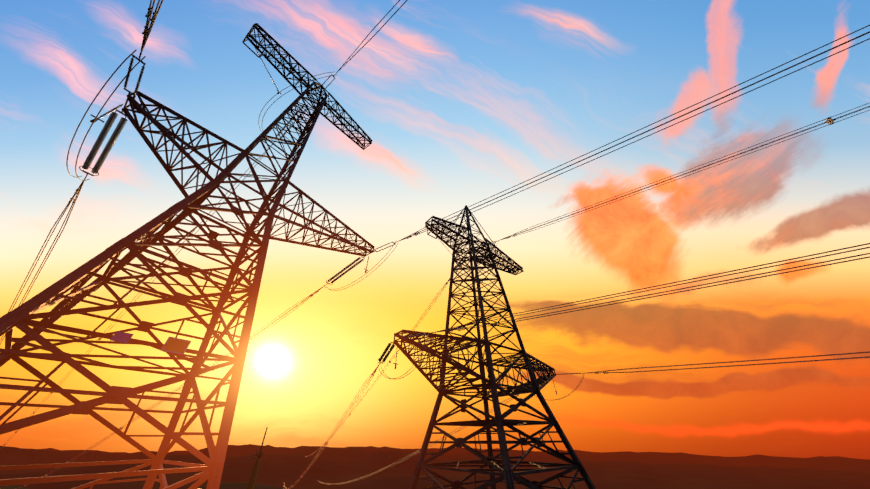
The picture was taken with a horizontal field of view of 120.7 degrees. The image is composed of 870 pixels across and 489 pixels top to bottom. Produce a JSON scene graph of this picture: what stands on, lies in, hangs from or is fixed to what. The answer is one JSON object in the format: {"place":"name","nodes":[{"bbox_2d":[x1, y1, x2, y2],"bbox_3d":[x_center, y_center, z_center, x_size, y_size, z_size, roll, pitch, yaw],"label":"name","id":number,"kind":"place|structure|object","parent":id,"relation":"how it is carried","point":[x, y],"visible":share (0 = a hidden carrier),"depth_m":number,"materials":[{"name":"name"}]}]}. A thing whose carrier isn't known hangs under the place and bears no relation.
{"place":"outdoors","nodes":[
{"label":"outdoors","id":0,"kind":"place"},
{"bbox_2d":[110,331,190,353],"bbox_3d":[-13.343,4.587,11.731,0.013,0.650,2.625,-24,-44,27],"label":"tower warning sign","id":1,"kind":"object","parent":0,"point":[175,345],"visible":1,"depth_m":12.11,"materials":[{"name":"red metal"}]},
{"bbox_2d":[246,427,267,488],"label":"reed stalk plant","id":2,"kind":"object","parent":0,"point":[252,477],"visible":1,"depth_m":1.22,"materials":[{"name":"brown plant"}]},
{"bbox_2d":[0,444,869,488],"bbox_3d":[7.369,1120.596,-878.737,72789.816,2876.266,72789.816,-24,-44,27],"label":"terrain ground","id":3,"kind":"structure","parent":0,"point":[281,467],"depth_m":3382.14,"materials":[{"name":"brown soil"}]},
{"bbox_2d":[0,23,373,488],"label":"strain tower","id":4,"kind":"structure","parent":3,"relation":"on","point":[22,316],"depth_m":15.29,"materials":[{"name":"black metal"}]},
{"bbox_2d":[82,46,394,282],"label":"line insulators","id":5,"kind":"object","parent":4,"relation":"attached to","point":[100,140],"visible":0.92,"depth_m":18.98,"materials":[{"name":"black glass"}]},
{"bbox_2d":[0,0,869,488],"bbox_3d":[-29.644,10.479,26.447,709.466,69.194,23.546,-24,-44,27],"label":"line conductors","id":6,"kind":"structure","parent":5,"relation":"hanging from","point":[148,26],"depth_m":19.67,"materials":[{"name":"grey metal"}]},
{"bbox_2d":[393,205,595,488],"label":"strain tower","id":7,"kind":"structure","parent":3,"relation":"on","point":[499,422],"depth_m":36.32,"materials":[{"name":"black metal"}]},
{"bbox_2d":[379,235,578,389],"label":"line insulators","id":8,"kind":"object","parent":7,"relation":"attached to","point":[388,352],"visible":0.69,"depth_m":34.51,"materials":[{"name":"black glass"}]},
{"bbox_2d":[284,103,869,488],"bbox_3d":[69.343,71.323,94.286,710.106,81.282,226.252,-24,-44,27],"label":"line conductors","id":9,"kind":"object","parent":8,"relation":"hanging from","point":[829,121],"visible":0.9,"depth_m":30.06,"materials":[{"name":"grey metal"}]},
{"bbox_2d":[0,0,869,458],"label":"sky","id":10,"kind":"structure","parent":0,"point":[460,103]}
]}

